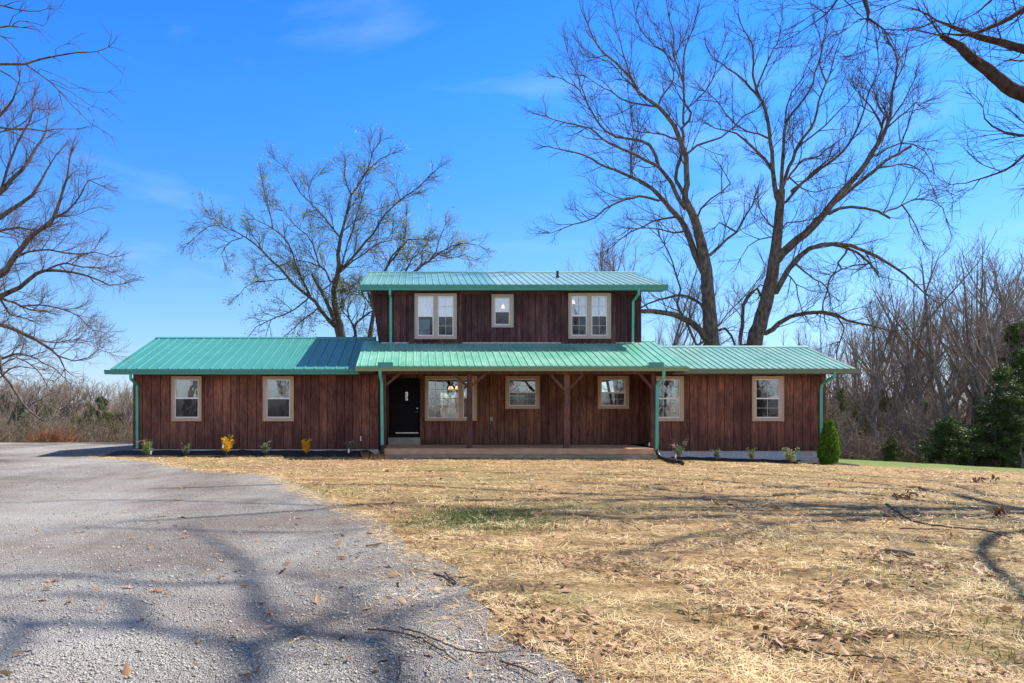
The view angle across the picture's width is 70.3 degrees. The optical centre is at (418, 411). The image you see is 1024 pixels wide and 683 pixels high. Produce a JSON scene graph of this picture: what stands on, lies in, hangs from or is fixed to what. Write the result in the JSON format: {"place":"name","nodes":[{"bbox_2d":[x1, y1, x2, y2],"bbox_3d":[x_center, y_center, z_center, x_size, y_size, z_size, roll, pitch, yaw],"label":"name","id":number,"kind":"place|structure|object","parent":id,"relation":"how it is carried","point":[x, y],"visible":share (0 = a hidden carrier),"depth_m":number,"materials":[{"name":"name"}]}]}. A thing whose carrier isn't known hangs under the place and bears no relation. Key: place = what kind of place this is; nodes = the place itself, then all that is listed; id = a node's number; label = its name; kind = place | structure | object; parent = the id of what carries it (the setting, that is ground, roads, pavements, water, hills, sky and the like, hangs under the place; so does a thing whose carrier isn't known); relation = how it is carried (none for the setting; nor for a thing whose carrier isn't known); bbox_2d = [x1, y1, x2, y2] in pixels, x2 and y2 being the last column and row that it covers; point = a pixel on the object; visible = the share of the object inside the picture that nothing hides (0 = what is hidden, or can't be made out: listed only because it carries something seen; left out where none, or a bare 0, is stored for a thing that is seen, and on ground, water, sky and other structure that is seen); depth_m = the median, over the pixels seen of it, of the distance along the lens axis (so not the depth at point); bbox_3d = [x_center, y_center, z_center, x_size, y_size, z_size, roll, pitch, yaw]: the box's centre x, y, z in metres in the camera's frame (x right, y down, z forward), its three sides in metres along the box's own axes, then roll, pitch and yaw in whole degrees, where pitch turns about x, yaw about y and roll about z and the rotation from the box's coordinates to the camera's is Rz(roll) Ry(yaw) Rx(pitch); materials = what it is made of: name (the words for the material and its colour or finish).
{"place":"outdoors","nodes":[
{"label":"outdoors","id":0,"kind":"place"},
{"bbox_2d":[0,443,614,682],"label":"gravel driveway","id":1,"kind":"structure","parent":0,"point":[66,454],"depth_m":6.38,"materials":[{"name":"grey gravel"}]},
{"bbox_2d":[83,455,573,682],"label":"stray straw","id":2,"kind":"object","parent":1,"relation":"on","point":[304,494],"visible":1,"depth_m":7.08,"materials":[{"name":"beige plant"}]},
{"bbox_2d":[367,628,457,661],"bbox_3d":[0.016,1.458,4.642,0.220,0.096,0.850,0,0,-43],"label":"fallen stick","id":3,"kind":"object","parent":1,"relation":"on","point":[417,637],"visible":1,"depth_m":4.71,"materials":[{"name":"brown wood"}]},
{"bbox_2d":[399,626,517,652],"bbox_3d":[0.182,1.456,4.595,0.889,0.048,0.252,0,0,35],"label":"fallen stick","id":4,"kind":"object","parent":1,"relation":"on","point":[421,632],"visible":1,"depth_m":4.50,"materials":[{"name":"brown wood"}]},
{"bbox_2d":[0,397,1023,682],"bbox_3d":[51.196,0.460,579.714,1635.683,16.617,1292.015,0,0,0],"label":"lawn","id":5,"kind":"structure","parent":0,"point":[670,611],"depth_m":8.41,"materials":[{"name":"beige plant"}]},
{"bbox_2d":[0,383,25,423],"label":"bare tree","id":6,"kind":"object","parent":5,"relation":"on","point":[5,406],"visible":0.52,"depth_m":60.73,"materials":[{"name":"brown plant"}]},
{"bbox_2d":[2,386,34,439],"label":"bare tree","id":7,"kind":"object","parent":5,"relation":"on","point":[16,403],"visible":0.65,"depth_m":58.75,"materials":[{"name":"brown plant"}]},
{"bbox_2d":[8,401,32,439],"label":"cedar tree","id":8,"kind":"object","parent":5,"relation":"on","point":[21,411],"visible":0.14,"depth_m":59.84,"materials":[{"name":"green plant"}]},
{"bbox_2d":[5,377,41,425],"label":"bare tree","id":9,"kind":"object","parent":5,"relation":"on","point":[27,402],"visible":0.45,"depth_m":61.08,"materials":[{"name":"brown plant"}]},
{"bbox_2d":[8,373,48,420],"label":"bare tree","id":10,"kind":"object","parent":5,"relation":"on","point":[36,395],"visible":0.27,"depth_m":69.93,"materials":[{"name":"brown plant"}]},
{"bbox_2d":[14,381,60,431],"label":"bare tree","id":11,"kind":"object","parent":5,"relation":"on","point":[33,410],"visible":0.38,"depth_m":65.09,"materials":[{"name":"brown plant"}]},
{"bbox_2d":[17,421,83,441],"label":"rust grass","id":12,"kind":"structure","parent":5,"relation":"on","point":[55,436],"depth_m":38.37,"materials":[{"name":"brown plant"}]},
{"bbox_2d":[34,396,66,428],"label":"bare tree","id":13,"kind":"object","parent":5,"relation":"on","point":[48,409],"visible":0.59,"depth_m":61.57,"materials":[{"name":"brown plant"}]},
{"bbox_2d":[38,383,83,423],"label":"bare tree","id":14,"kind":"object","parent":5,"relation":"on","point":[62,399],"visible":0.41,"depth_m":69.66,"materials":[{"name":"brown plant"}]},
{"bbox_2d":[0,402,132,441],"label":"undergrowth","id":15,"kind":"object","parent":5,"relation":"on","point":[104,438],"visible":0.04,"depth_m":43.58,"materials":[{"name":"brown plant"}]},
{"bbox_2d":[0,0,133,420],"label":"hackberry tree","id":16,"kind":"object","parent":5,"relation":"on","point":[2,373],"visible":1,"depth_m":11.16,"materials":[{"name":"brown plant"}]},
{"bbox_2d":[43,372,96,424],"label":"bare tree","id":17,"kind":"object","parent":5,"relation":"on","point":[78,408],"visible":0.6,"depth_m":74.53,"materials":[{"name":"brown plant"}]},
{"bbox_2d":[45,370,97,419],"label":"bare tree","id":18,"kind":"object","parent":5,"relation":"on","point":[82,394],"visible":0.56,"depth_m":74.14,"materials":[{"name":"brown plant"}]},
{"bbox_2d":[0,48,145,406],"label":"elm tree","id":19,"kind":"object","parent":5,"relation":"on","point":[5,270],"visible":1,"depth_m":24.03,"materials":[{"name":"brown plant"}]},
{"bbox_2d":[81,403,95,430],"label":"cedar tree","id":20,"kind":"object","parent":5,"relation":"on","point":[91,410],"visible":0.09,"depth_m":79.84,"materials":[{"name":"green plant"}]},
{"bbox_2d":[73,377,116,421],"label":"bare tree","id":21,"kind":"object","parent":5,"relation":"on","point":[95,392],"visible":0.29,"depth_m":84.08,"materials":[{"name":"brown plant"}]},
{"bbox_2d":[87,395,114,434],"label":"cedar tree","id":22,"kind":"object","parent":5,"relation":"on","point":[104,402],"visible":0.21,"depth_m":74.65,"materials":[{"name":"green plant"}]},
{"bbox_2d":[96,394,121,430],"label":"bare tree","id":23,"kind":"object","parent":5,"relation":"on","point":[101,413],"visible":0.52,"depth_m":70.76,"materials":[{"name":"brown plant"}]},
{"bbox_2d":[113,380,132,437],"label":"bare tree","id":24,"kind":"object","parent":5,"relation":"on","point":[127,416],"visible":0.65,"depth_m":58.95,"materials":[{"name":"brown plant"}]},
{"bbox_2d":[137,439,152,455],"bbox_3d":[-8.956,1.161,23.697,0.527,0.579,0.554,0,0,21],"label":"rose bush","id":25,"kind":"object","parent":5,"relation":"on","point":[147,448],"visible":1,"depth_m":23.65,"materials":[{"name":"green plant"}]},
{"bbox_2d":[99,450,373,456],"bbox_3d":[-6.150,1.431,24.583,9.100,0.198,1.754,0,0,0],"label":"mulch bed","id":26,"kind":"object","parent":5,"relation":"on","point":[241,453],"visible":0.9,"depth_m":24.35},
{"bbox_2d":[175,114,452,336],"bbox_3d":[-5.998,-6.766,38.495,15.659,17.480,6.367,0,0,0],"label":"willow tree","id":27,"kind":"object","parent":5,"relation":"on","point":[335,321],"visible":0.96,"depth_m":38.09,"materials":[{"name":"brown plant"}]},
{"bbox_2d":[317,265,375,336],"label":"young willow tree","id":28,"kind":"object","parent":5,"relation":"on","point":[354,328],"visible":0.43,"depth_m":39.94,"materials":[{"name":"brown plant"}]},
{"bbox_2d":[332,198,495,340],"bbox_3d":[-0.295,-5.053,41.020,9.472,15.104,3.546,0,0,4],"label":"willow tree","id":29,"kind":"object","parent":5,"relation":"on","point":[421,263],"visible":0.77,"depth_m":40.97,"materials":[{"name":"brown plant"}]},
{"bbox_2d":[104,271,859,465],"bbox_3d":[2.179,-1.825,27.492,26.120,8.082,12.816,0,0,0],"label":"farmhouse","id":30,"kind":"object","parent":5,"relation":"on","point":[548,349],"visible":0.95,"depth_m":25.78,"materials":[{"name":"paint"}]},
{"bbox_2d":[171,376,201,420],"bbox_3d":[-8.225,-0.470,25.446,1.059,1.591,0.099,0,0,0],"label":"window","id":31,"kind":"structure","parent":30,"relation":"in","point":[173,378],"depth_m":25.41,"materials":[{"name":"white plastic"}]},
{"bbox_2d":[263,376,293,420],"bbox_3d":[-4.978,-0.470,25.446,1.094,1.591,0.099,0,0,0],"label":"window","id":32,"kind":"structure","parent":30,"relation":"in","point":[265,378],"depth_m":25.41,"materials":[{"name":"white plastic"}]},
{"bbox_2d":[390,380,418,432],"bbox_3d":[-0.537,-0.204,26.790,1.076,2.000,0.111,0,0,0],"label":"door","id":33,"kind":"structure","parent":30,"relation":"in","point":[404,394],"depth_m":26.80,"materials":[{"name":"black paint"}]},
{"bbox_2d":[415,293,456,338],"bbox_3d":[0.613,-3.521,26.532,1.552,1.682,0.265,0,0,0],"label":"window","id":34,"kind":"structure","parent":30,"relation":"in","point":[435,306],"depth_m":26.43,"materials":[{"name":"white plastic"}]},
{"bbox_2d":[425,376,476,420],"bbox_3d":[1.178,-0.503,26.550,1.928,1.656,0.099,0,0,0],"label":"window","id":35,"kind":"structure","parent":30,"relation":"in","point":[460,389],"depth_m":26.52,"materials":[{"name":"white plastic"}]},
{"bbox_2d":[492,294,513,326],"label":"window","id":36,"kind":"structure","parent":30,"relation":"in","point":[494,296],"depth_m":26.52,"materials":[{"name":"white plastic"}]},
{"bbox_2d":[505,376,539,408],"bbox_3d":[3.815,-0.726,26.550,1.263,1.212,0.099,0,0,0],"label":"window","id":37,"kind":"structure","parent":30,"relation":"in","point":[507,378],"depth_m":26.52,"materials":[{"name":"white plastic"}]},
{"bbox_2d":[568,293,610,338],"bbox_3d":[6.274,-3.534,26.448,1.565,1.682,0.099,0,0,0],"label":"window","id":38,"kind":"structure","parent":30,"relation":"in","point":[588,296],"depth_m":26.41,"materials":[{"name":"white plastic"}]},
{"bbox_2d":[598,376,628,408],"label":"window","id":39,"kind":"structure","parent":30,"relation":"in","point":[626,378],"depth_m":26.52,"materials":[{"name":"white plastic"}]},
{"bbox_2d":[656,376,683,420],"bbox_3d":[8.803,-0.470,25.446,1.126,1.591,0.099,0,0,0],"label":"window","id":40,"kind":"structure","parent":30,"relation":"in","point":[680,379],"depth_m":25.41,"materials":[{"name":"white plastic"}]},
{"bbox_2d":[752,376,783,420],"bbox_3d":[12.347,-0.474,25.446,1.126,1.598,0.099,0,0,0],"label":"window","id":41,"kind":"structure","parent":30,"relation":"in","point":[780,379],"depth_m":25.41,"materials":[{"name":"white plastic"}]},
{"bbox_2d":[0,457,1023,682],"bbox_3d":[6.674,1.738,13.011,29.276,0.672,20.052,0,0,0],"label":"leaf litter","id":42,"kind":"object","parent":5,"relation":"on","point":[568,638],"visible":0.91,"depth_m":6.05,"materials":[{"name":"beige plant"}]},
{"bbox_2d":[199,458,1023,678],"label":"new grass","id":43,"kind":"structure","parent":5,"relation":"on","point":[489,517],"depth_m":9.41,"materials":[{"name":"green plant"}]},
{"bbox_2d":[519,0,780,345],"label":"maple tree","id":44,"kind":"object","parent":5,"relation":"on","point":[708,330],"visible":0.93,"depth_m":33.94,"materials":[{"name":"brown plant"}]},
{"bbox_2d":[667,438,688,457],"bbox_3d":[8.634,1.199,23.878,0.584,0.660,0.562,0,0,-45],"label":"rose bush","id":45,"kind":"object","parent":5,"relation":"on","point":[678,451],"visible":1,"depth_m":23.88,"materials":[{"name":"green plant"}]},
{"bbox_2d":[563,207,795,404],"bbox_3d":[15.743,-5.688,50.020,17.652,17.455,13.181,0,0,-23],"label":"bare tree","id":46,"kind":"object","parent":5,"relation":"on","point":[676,341],"visible":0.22,"depth_m":49.78,"materials":[{"name":"brown plant"}]},
{"bbox_2d":[674,456,859,465],"bbox_3d":[11.950,1.706,24.883,6.100,0.288,1.153,0,0,0],"label":"mulch bed","id":47,"kind":"object","parent":5,"relation":"on","point":[749,460],"visible":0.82,"depth_m":24.67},
{"bbox_2d":[816,419,840,463],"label":"arborvitae","id":48,"kind":"object","parent":47,"relation":"on","point":[828,450],"visible":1,"depth_m":24.12,"materials":[{"name":"green plant"}]},
{"bbox_2d":[780,447,799,462],"bbox_3d":[12.328,1.414,23.872,0.556,0.594,0.494,0,0,32],"label":"variegated shrub","id":49,"kind":"object","parent":5,"relation":"on","point":[790,455],"visible":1,"depth_m":23.82,"materials":[{"name":"green plant"}]},
{"bbox_2d":[602,347,992,448],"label":"undergrowth","id":50,"kind":"object","parent":5,"relation":"on","point":[675,413],"visible":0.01,"depth_m":48.77,"materials":[{"name":"brown plant"}]},
{"bbox_2d":[762,635,883,658],"bbox_3d":[2.465,1.454,4.448,0.684,0.060,0.168,0,0,41],"label":"fallen stick","id":51,"kind":"object","parent":5,"relation":"on","point":[805,650],"visible":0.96,"depth_m":4.39,"materials":[{"name":"brown wood"}]},
{"bbox_2d":[677,0,975,357],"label":"maple tree","id":52,"kind":"object","parent":5,"relation":"on","point":[771,285],"visible":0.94,"depth_m":34.58,"materials":[{"name":"brown plant"}]},
{"bbox_2d":[820,319,848,407],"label":"bare tree","id":53,"kind":"object","parent":5,"relation":"on","point":[833,387],"visible":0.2,"depth_m":56.93,"materials":[{"name":"brown plant"}]},
{"bbox_2d":[826,393,860,440],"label":"bare tree","id":54,"kind":"object","parent":5,"relation":"on","point":[837,411],"visible":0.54,"depth_m":42.71,"materials":[{"name":"brown plant"}]},
{"bbox_2d":[666,404,1023,468],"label":"undergrowth","id":55,"kind":"object","parent":5,"relation":"on","point":[854,451],"visible":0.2,"depth_m":38.52,"materials":[{"name":"brown plant"}]},
{"bbox_2d":[827,386,864,451],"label":"cedar tree","id":56,"kind":"object","parent":5,"relation":"on","point":[841,390],"visible":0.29,"depth_m":43.90,"materials":[{"name":"green plant"}]},
{"bbox_2d":[831,409,861,453],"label":"bare tree","id":57,"kind":"object","parent":5,"relation":"on","point":[840,426],"visible":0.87,"depth_m":37.68,"materials":[{"name":"brown plant"}]},
{"bbox_2d":[826,375,866,425],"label":"bare tree","id":58,"kind":"object","parent":5,"relation":"on","point":[846,395],"visible":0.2,"depth_m":48.77,"materials":[{"name":"brown plant"}]},
{"bbox_2d":[823,304,878,403],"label":"bare tree","id":59,"kind":"object","parent":5,"relation":"on","point":[855,364],"visible":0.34,"depth_m":57.51,"materials":[{"name":"brown plant"}]},
{"bbox_2d":[826,329,883,432],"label":"bare tree","id":60,"kind":"object","parent":5,"relation":"on","point":[837,386],"visible":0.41,"depth_m":46.06,"materials":[{"name":"brown plant"}]},
{"bbox_2d":[848,400,870,446],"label":"tree","id":61,"kind":"object","parent":5,"relation":"on","point":[854,415],"visible":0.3,"depth_m":46.87,"materials":[{"name":"brown plant"}]},
{"bbox_2d":[836,321,906,460],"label":"bare tree","id":62,"kind":"object","parent":5,"relation":"on","point":[875,391],"visible":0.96,"depth_m":40.63,"materials":[{"name":"brown plant"}]},
{"bbox_2d":[858,383,892,435],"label":"cedar tree","id":63,"kind":"object","parent":5,"relation":"on","point":[883,404],"visible":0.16,"depth_m":49.79,"materials":[{"name":"green plant"}]},
{"bbox_2d":[824,328,928,441],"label":"bare tree","id":64,"kind":"object","parent":5,"relation":"on","point":[891,387],"visible":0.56,"depth_m":47.02,"materials":[{"name":"brown plant"}]},
{"bbox_2d":[841,279,915,440],"bbox_3d":[28.480,-2.543,44.277,4.227,11.742,4.111,0,0,-18],"label":"bare tree","id":65,"kind":"object","parent":5,"relation":"on","point":[868,404],"visible":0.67,"depth_m":44.26,"materials":[{"name":"brown plant"}]},
{"bbox_2d":[832,279,929,395],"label":"bare tree","id":66,"kind":"object","parent":5,"relation":"on","point":[874,332],"visible":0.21,"depth_m":66.14,"materials":[{"name":"brown plant"}]},
{"bbox_2d":[845,290,920,458],"bbox_3d":[27.734,-2.080,42.786,2.963,10.492,4.186,0,0,-27],"label":"bare tree","id":67,"kind":"object","parent":5,"relation":"on","point":[881,356],"visible":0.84,"depth_m":42.51,"materials":[{"name":"brown plant"}]},
{"bbox_2d":[746,0,1023,229],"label":"oak tree","id":68,"kind":"object","parent":5,"relation":"on","point":[1001,81],"visible":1,"depth_m":13.57,"materials":[{"name":"brown plant"}]},
{"bbox_2d":[860,400,913,437],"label":"bare tree","id":69,"kind":"object","parent":5,"relation":"on","point":[889,420],"visible":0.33,"depth_m":47.00,"materials":[{"name":"brown plant"}]},
{"bbox_2d":[865,334,915,423],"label":"bare tree","id":70,"kind":"object","parent":5,"relation":"on","point":[892,355],"visible":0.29,"depth_m":49.95,"materials":[{"name":"brown plant"}]},
{"bbox_2d":[879,435,905,460],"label":"cedar tree","id":71,"kind":"object","parent":5,"relation":"on","point":[889,447],"visible":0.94,"depth_m":37.33,"materials":[{"name":"green plant"}]},
{"bbox_2d":[854,267,953,436],"bbox_3d":[32.515,-3.257,48.039,5.552,13.820,3.996,0,0,37],"label":"bare tree","id":72,"kind":"object","parent":5,"relation":"on","point":[907,369],"visible":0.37,"depth_m":47.94,"materials":[{"name":"brown plant"}]},
{"bbox_2d":[863,253,944,417],"bbox_3d":[34.121,-3.716,50.806,3.852,15.458,5.252,0,0,-39],"label":"bare tree","id":73,"kind":"object","parent":5,"relation":"on","point":[910,384],"visible":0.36,"depth_m":51.24,"materials":[{"name":"brown plant"}]},
{"bbox_2d":[892,485,924,499],"bbox_3d":[8.979,1.491,13.203,0.697,0.279,0.259,0,0,-19],"label":"oak twig","id":74,"kind":"object","parent":5,"relation":"on","point":[906,496],"visible":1,"depth_m":13.21,"materials":[{"name":"brown wood"}]},
{"bbox_2d":[876,392,946,460],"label":"bare tree","id":75,"kind":"object","parent":5,"relation":"on","point":[887,424],"visible":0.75,"depth_m":40.23,"materials":[{"name":"brown plant"}]},
{"bbox_2d":[876,284,962,402],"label":"bare tree","id":76,"kind":"object","parent":5,"relation":"on","point":[942,339],"visible":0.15,"depth_m":57.79,"materials":[{"name":"brown plant"}]},
{"bbox_2d":[883,391,977,461],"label":"bare tree","id":77,"kind":"object","parent":5,"relation":"on","point":[916,422],"visible":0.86,"depth_m":38.96,"materials":[{"name":"brown plant"}]},
{"bbox_2d":[898,275,964,442],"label":"bare tree","id":78,"kind":"object","parent":5,"relation":"on","point":[918,376],"visible":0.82,"depth_m":41.51,"materials":[{"name":"brown plant"}]},
{"bbox_2d":[918,397,950,462],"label":"bare tree","id":79,"kind":"object","parent":5,"relation":"on","point":[928,414],"visible":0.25,"depth_m":42.53,"materials":[{"name":"brown plant"}]},
{"bbox_2d":[848,269,1023,422],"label":"bare tree","id":80,"kind":"object","parent":5,"relation":"on","point":[954,336],"visible":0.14,"depth_m":53.62,"materials":[{"name":"brown plant"}]},
{"bbox_2d":[908,308,969,419],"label":"bare tree","id":81,"kind":"object","parent":5,"relation":"on","point":[934,390],"visible":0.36,"depth_m":47.00,"materials":[{"name":"brown plant"}]},
{"bbox_2d":[870,221,1017,416],"bbox_3d":[29.408,-3.432,40.527,6.582,13.601,5.335,0,0,21],"label":"bare tree","id":82,"kind":"object","parent":5,"relation":"on","point":[929,356],"visible":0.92,"depth_m":40.68,"materials":[{"name":"brown plant"}]},
{"bbox_2d":[873,309,1023,433],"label":"bare tree","id":83,"kind":"object","parent":5,"relation":"on","point":[984,386],"visible":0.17,"depth_m":52.19,"materials":[{"name":"brown plant"}]},
{"bbox_2d":[885,503,1012,538],"bbox_3d":[7.248,1.516,10.414,0.722,0.102,3.449,0,0,8],"label":"fallen branch","id":84,"kind":"object","parent":5,"relation":"on","point":[905,516],"visible":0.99,"depth_m":9.55,"materials":[{"name":"brown wood"}]},
{"bbox_2d":[913,416,990,464],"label":"cedar tree","id":85,"kind":"object","parent":5,"relation":"on","point":[949,436],"visible":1,"depth_m":35.64,"materials":[{"name":"green plant"}]},
{"bbox_2d":[920,308,995,416],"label":"bare tree","id":86,"kind":"object","parent":5,"relation":"on","point":[963,373],"visible":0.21,"depth_m":50.84,"materials":[{"name":"brown plant"}]},
{"bbox_2d":[932,378,997,423],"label":"bare tree","id":87,"kind":"object","parent":5,"relation":"on","point":[956,406],"visible":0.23,"depth_m":45.93,"materials":[{"name":"brown plant"}]},
{"bbox_2d":[911,252,1023,406],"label":"bare tree","id":88,"kind":"object","parent":5,"relation":"on","point":[958,310],"visible":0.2,"depth_m":70.06,"materials":[{"name":"brown plant"}]},
{"bbox_2d":[944,423,992,465],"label":"cedar tree","id":89,"kind":"object","parent":5,"relation":"on","point":[978,460],"visible":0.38,"depth_m":36.73,"materials":[{"name":"green plant"}]},
{"bbox_2d":[915,221,1023,424],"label":"bare tree","id":90,"kind":"object","parent":5,"relation":"on","point":[970,393],"visible":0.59,"depth_m":43.22,"materials":[{"name":"brown plant"}]},
{"bbox_2d":[931,241,1023,465],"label":"bare tree","id":91,"kind":"object","parent":5,"relation":"on","point":[978,391],"visible":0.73,"depth_m":41.89,"materials":[{"name":"brown plant"}]},
{"bbox_2d":[935,243,1023,467],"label":"bare tree","id":92,"kind":"object","parent":5,"relation":"on","point":[990,338],"visible":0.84,"depth_m":38.54,"materials":[{"name":"brown plant"}]},
{"bbox_2d":[940,264,1023,423],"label":"bare tree","id":93,"kind":"object","parent":5,"relation":"on","point":[991,328],"visible":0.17,"depth_m":51.89,"materials":[{"name":"brown plant"}]},
{"bbox_2d":[974,401,997,464],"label":"cedar tree","id":94,"kind":"object","parent":5,"relation":"on","point":[982,421],"visible":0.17,"depth_m":38.35,"materials":[{"name":"green plant"}]},
{"bbox_2d":[955,242,1023,398],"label":"bare tree","id":95,"kind":"object","parent":5,"relation":"on","point":[987,378],"visible":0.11,"depth_m":67.08,"materials":[{"name":"brown plant"}]},
{"bbox_2d":[957,365,1023,466],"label":"cedar tree","id":96,"kind":"object","parent":5,"relation":"on","point":[1004,398],"visible":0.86,"depth_m":36.27,"materials":[{"name":"green plant"}]},
{"bbox_2d":[958,238,1023,366],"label":"bare tree","id":97,"kind":"object","parent":5,"relation":"on","point":[1000,297],"visible":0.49,"depth_m":44.85,"materials":[{"name":"brown plant"}]},
{"bbox_2d":[966,321,1023,449],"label":"cedar tree","id":98,"kind":"object","parent":5,"relation":"on","point":[1013,331],"visible":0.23,"depth_m":41.89,"materials":[{"name":"green plant"}]},
{"bbox_2d":[983,242,1023,379],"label":"bare tree","id":99,"kind":"object","parent":5,"relation":"on","point":[1012,293],"visible":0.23,"depth_m":60.58,"materials":[{"name":"brown plant"}]},
{"bbox_2d":[990,396,1023,468],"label":"cedar tree","id":100,"kind":"object","parent":5,"relation":"on","point":[1019,436],"visible":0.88,"depth_m":35.41,"materials":[{"name":"green plant"}]},
{"bbox_2d":[997,348,1023,461],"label":"cedar tree","id":101,"kind":"object","parent":5,"relation":"on","point":[1020,357],"visible":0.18,"depth_m":37.59,"materials":[{"name":"green plant"}]},
{"bbox_2d":[0,0,1023,404],"label":"sky","id":102,"kind":"structure","parent":0,"point":[210,80],"materials":[{"name":"blue"}]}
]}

